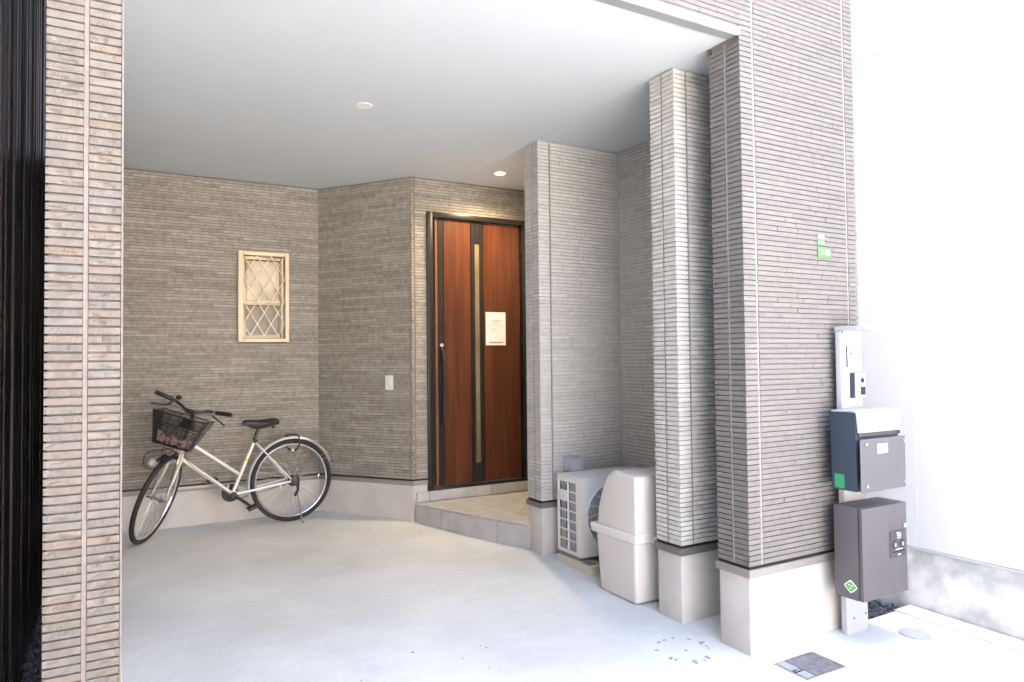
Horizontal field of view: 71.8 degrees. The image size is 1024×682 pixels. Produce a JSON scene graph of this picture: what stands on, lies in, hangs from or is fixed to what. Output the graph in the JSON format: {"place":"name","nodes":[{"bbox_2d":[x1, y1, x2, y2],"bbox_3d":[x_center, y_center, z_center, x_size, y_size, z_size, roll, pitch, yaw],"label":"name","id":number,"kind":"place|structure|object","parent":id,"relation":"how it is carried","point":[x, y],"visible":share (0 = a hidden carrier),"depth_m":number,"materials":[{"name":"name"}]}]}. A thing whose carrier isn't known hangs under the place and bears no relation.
{"place":"outdoors","nodes":[
{"label":"outdoors","id":0,"kind":"place"},
{"bbox_2d":[18,586,45,681],"bbox_3d":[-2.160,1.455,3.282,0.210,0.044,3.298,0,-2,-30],"label":"gravel","id":1,"kind":"structure","parent":0,"point":[28,673],"depth_m":3.25,"materials":[{"name":"grey gravel"}]},
{"bbox_2d":[117,511,747,681],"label":"driveway","id":2,"kind":"structure","parent":0,"point":[320,596],"depth_m":3.76,"materials":[{"name":"concrete"}]},
{"bbox_2d":[41,0,123,681],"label":"stone pillar","id":3,"kind":"structure","parent":2,"relation":"on","point":[82,502],"depth_m":1.98,"materials":[{"name":"grey"}]},
{"bbox_2d":[129,390,331,544],"bbox_3d":[-2.110,0.916,5.464,1.567,1.113,0.621,0,0,-36],"label":"bicycle","id":4,"kind":"object","parent":2,"relation":"on","point":[231,492],"visible":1,"depth_m":5.40,"materials":[{"name":"white metal"}]},
{"bbox_2d":[157,429,189,449],"bbox_3d":[-2.422,0.710,5.080,0.275,0.165,0.140,-1,-2,-4],"label":"basket cloth","id":5,"kind":"object","parent":4,"relation":"in","point":[171,440],"visible":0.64,"depth_m":5.04,"materials":[{"name":"fabric"}]},
{"bbox_2d":[283,434,299,450],"bbox_3d":[-1.804,0.827,5.764,0.147,0.141,0.052,-1,-2,8],"label":"bicycle lock","id":6,"kind":"object","parent":4,"relation":"hanging from","point":[289,449],"visible":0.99,"depth_m":5.76,"materials":[{"name":"silver metal"}]},
{"bbox_2d":[416,480,530,549],"bbox_3d":[-0.030,1.420,5.511,1.099,0.404,1.154,0,-2,-30],"label":"porch step","id":7,"kind":"object","parent":2,"relation":"on","point":[502,518],"visible":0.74,"depth_m":5.51,"materials":[{"name":"grey tile"}]},
{"bbox_2d":[528,550,749,657],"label":"alcove floor","id":8,"kind":"structure","parent":0,"point":[709,627],"depth_m":3.68,"materials":[{"name":"concrete"}]},
{"bbox_2d":[555,550,599,575],"bbox_3d":[0.436,1.428,4.586,0.122,0.071,0.410,0,-2,-30],"label":"mounting block","id":9,"kind":"object","parent":8,"relation":"on","point":[588,566],"depth_m":4.53,"materials":[{"name":"beige"}]},
{"bbox_2d":[557,466,638,558],"bbox_3d":[0.643,1.141,4.786,0.621,0.508,0.289,0,-2,-30],"label":"air conditioner","id":10,"kind":"object","parent":9,"relation":"on","point":[579,493],"visible":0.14,"depth_m":4.62,"materials":[{"name":"grey"}]},
{"bbox_2d":[591,466,658,603],"bbox_3d":[0.738,1.093,4.108,0.386,0.711,0.436,0,-2,-30],"label":"storage bin","id":11,"kind":"object","parent":8,"relation":"on","point":[624,526],"visible":0.68,"depth_m":3.93,"materials":[{"name":"white plastic"}]},
{"bbox_2d":[868,599,899,617],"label":"gravel","id":12,"kind":"structure","parent":0,"point":[873,614],"depth_m":3.89,"materials":[{"name":"grey gravel"}]},
{"bbox_2d":[749,611,1023,681],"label":"apron","id":13,"kind":"object","parent":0,"point":[881,649],"visible":0.88,"depth_m":3.23,"materials":[{"name":"concrete"}]},
{"bbox_2d":[774,651,845,679],"bbox_3d":[1.319,1.440,3.134,0.254,0.022,0.174,0,-2,-30],"label":"drain cover","id":14,"kind":"object","parent":13,"relation":"on","point":[809,665],"visible":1,"depth_m":3.12,"materials":[{"name":"metal"}]},
{"bbox_2d":[834,325,886,634],"bbox_3d":[1.732,0.712,3.477,0.173,1.570,0.167,0,-2,-30],"label":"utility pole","id":15,"kind":"object","parent":13,"relation":"on","point":[854,616],"visible":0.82,"depth_m":3.51,"materials":[{"name":"white metal"}]},
{"bbox_2d":[846,346,858,366],"bbox_3d":[1.706,0.078,3.539,0.094,0.106,0.007,0,-2,-30],"label":"name plate","id":16,"kind":"object","parent":15,"relation":"attached to","point":[852,356],"visible":1,"depth_m":3.54,"materials":[{"name":"white plastic"}]},
{"bbox_2d":[850,373,865,397],"bbox_3d":[1.730,0.220,3.530,0.084,0.124,0.036,0,-2,-30],"label":"intercom","id":17,"kind":"object","parent":15,"relation":"attached to","point":[857,385],"visible":1,"depth_m":3.52,"materials":[{"name":"white plastic"}]},
{"bbox_2d":[860,375,864,385],"bbox_3d":[1.750,0.196,3.527,0.036,0.052,0.002,0,-2,-30],"label":"camera window","id":18,"kind":"structure","parent":17,"relation":"in","point":[861,376],"depth_m":3.53,"materials":[{"name":"grey"}]},
{"bbox_2d":[830,407,906,493],"bbox_3d":[1.737,0.521,3.438,0.348,0.382,0.171,0,-2,-30],"label":"mailbox","id":19,"kind":"object","parent":15,"relation":"attached to","point":[867,449],"visible":1,"depth_m":3.37,"materials":[{"name":"grey metal"}]},
{"bbox_2d":[833,497,907,602],"bbox_3d":[1.752,1.005,3.433,0.349,0.434,0.172,0,-2,-30],"label":"parcel box","id":20,"kind":"object","parent":15,"relation":"attached to","point":[870,541],"visible":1,"depth_m":3.37,"materials":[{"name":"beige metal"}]},
{"bbox_2d":[858,501,907,602],"bbox_3d":[1.785,1.002,3.375,0.348,0.431,0.039,0,-2,-30],"label":"door","id":21,"kind":"structure","parent":20,"relation":"in","point":[882,528],"depth_m":3.37,"materials":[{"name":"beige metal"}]},
{"bbox_2d":[898,627,930,639],"bbox_3d":[1.978,1.443,3.476,0.136,0.017,0.144,0,-2,-30],"label":"access lid","id":22,"kind":"object","parent":13,"relation":"on","point":[914,633],"visible":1,"depth_m":3.47,"materials":[{"name":"grey metal"}]},
{"label":"ground","id":23,"kind":"structure","parent":0,"visible":0},
{"bbox_2d":[0,0,49,681],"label":"slatted wall","id":24,"kind":"structure","parent":23,"relation":"on","point":[23,69],"depth_m":3.04,"materials":[{"name":"black"}]},
{"bbox_2d":[118,168,319,533],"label":"back wall","id":25,"kind":"structure","parent":23,"relation":"on","point":[186,238],"depth_m":5.75,"materials":[{"name":"grey tile"}]},
{"bbox_2d":[237,250,288,341],"bbox_3d":[-2.098,-0.367,5.958,0.407,0.755,0.116,0,-2,-30],"label":"window","id":26,"kind":"structure","parent":25,"relation":"attached to","point":[263,298],"depth_m":5.96,"materials":[{"name":"beige glass"}]},
{"bbox_2d":[237,250,288,341],"bbox_3d":[-2.098,-0.367,5.958,0.407,0.755,0.116,0,-2,-30],"label":"window frame","id":27,"kind":"structure","parent":26,"relation":"in","point":[240,254],"depth_m":5.91,"materials":[{"name":"beige metal"}]},
{"bbox_2d":[318,177,413,520],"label":"angled wall","id":28,"kind":"structure","parent":23,"relation":"on","point":[365,316],"depth_m":5.96,"materials":[{"name":"grey tile"}]},
{"bbox_2d":[385,375,392,389],"bbox_3d":[-1.017,0.344,5.852,0.072,0.122,0.022,-1,-2,24],"label":"outlet cover","id":29,"kind":"object","parent":28,"relation":"attached to","point":[388,382],"visible":1,"depth_m":5.84,"materials":[{"name":"white plastic"}]},
{"bbox_2d":[411,177,527,520],"bbox_3d":[-0.365,0.196,6.105,1.105,3.091,0.150,0,-2,-30],"label":"door wall","id":30,"kind":"structure","parent":23,"relation":"on","point":[455,198],"depth_m":5.84,"materials":[{"name":"grey tile"}]},
{"bbox_2d":[425,211,527,490],"bbox_3d":[-0.306,0.080,6.104,0.947,2.309,0.157,0,-2,-30],"label":"front door","id":31,"kind":"structure","parent":30,"relation":"attached to","point":[477,430],"depth_m":6.07,"materials":[{"name":"brown wood"}]},
{"bbox_2d":[432,218,484,485],"bbox_3d":[-0.307,0.090,6.117,0.855,2.237,0.036,0,-2,-30],"label":"door frame","id":32,"kind":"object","parent":31,"relation":"in","point":[432,218],"depth_m":5.90,"materials":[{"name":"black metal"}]},
{"bbox_2d":[486,312,505,344],"bbox_3d":[-0.142,-0.107,6.178,0.196,0.289,0.002,0,-2,-30],"label":"paper notice","id":33,"kind":"object","parent":31,"relation":"attached to","point":[495,328],"visible":1,"depth_m":6.18,"materials":[{"name":"white paper"}]},
{"bbox_2d":[524,140,621,554],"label":"alcove wall","id":34,"kind":"structure","parent":23,"relation":"on","point":[573,360],"depth_m":4.98,"materials":[{"name":"grey tile"}]},
{"bbox_2d":[563,455,583,471],"bbox_3d":[0.431,0.855,4.905,0.129,0.114,0.090,0,-2,-30],"label":"vent hood","id":35,"kind":"object","parent":34,"relation":"attached to","point":[571,463],"visible":0.84,"depth_m":4.89,"materials":[{"name":"grey plastic"}]},
{"bbox_2d":[525,141,657,479],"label":"side wall","id":36,"kind":"structure","parent":23,"relation":"on","point":[636,323],"depth_m":5.04,"materials":[{"name":"grey"}]},
{"bbox_2d":[649,68,720,623],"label":"short wall","id":37,"kind":"structure","parent":23,"relation":"on","point":[686,544],"depth_m":3.72,"materials":[{"name":"grey tile"}]},
{"bbox_2d":[595,0,857,655],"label":"front wall","id":38,"kind":"structure","parent":23,"relation":"on","point":[785,297],"depth_m":3.40,"materials":[{"name":"grey"}]},
{"bbox_2d":[120,0,725,190],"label":"ceiling","id":39,"kind":"structure","parent":38,"relation":"attached to","point":[472,92],"depth_m":3.88,"materials":[{"name":"grey paint"}]},
{"bbox_2d":[356,102,372,108],"bbox_3d":[-0.875,-1.397,4.197,0.098,0.007,0.098,0,-2,-30],"label":"downlight","id":40,"kind":"object","parent":39,"relation":"attached to","point":[363,105],"visible":1,"depth_m":4.19,"materials":[{"name":"white plastic"}]},
{"bbox_2d":[494,172,505,174],"bbox_3d":[-0.098,-1.363,5.748,0.098,0.007,0.098,0,-2,-30],"label":"downlight","id":41,"kind":"object","parent":39,"relation":"attached to","point":[499,173],"visible":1,"depth_m":5.75,"materials":[{"name":"white"}]},
{"bbox_2d":[817,233,823,245],"bbox_3d":[1.551,-0.510,3.553,0.054,0.063,0.006,0,-2,-30],"label":"address plate","id":42,"kind":"object","parent":38,"relation":"attached to","point":[820,239],"visible":1,"depth_m":3.55,"materials":[{"name":"green"}]},
{"bbox_2d":[817,247,831,258],"bbox_3d":[1.576,-0.444,3.565,0.106,0.054,0.006,0,-2,-30],"label":"address plate","id":43,"kind":"object","parent":38,"relation":"attached to","point":[822,252],"visible":1,"depth_m":3.56,"materials":[{"name":"green"}]},
{"bbox_2d":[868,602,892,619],"bbox_3d":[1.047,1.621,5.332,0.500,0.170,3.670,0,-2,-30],"label":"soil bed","id":44,"kind":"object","parent":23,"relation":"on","point":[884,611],"depth_m":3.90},
{"bbox_2d":[850,0,1023,640],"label":"neighbour wall","id":45,"kind":"structure","parent":23,"relation":"on","point":[938,104],"depth_m":3.69,"materials":[{"name":"paint"}]},
{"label":"street","id":46,"kind":"structure","parent":0,"visible":0},
{"bbox_2d":[895,605,1023,653],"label":"kerb","id":47,"kind":"structure","parent":46,"relation":"on","point":[993,637],"depth_m":3.53,"materials":[{"name":"concrete"}]}
]}

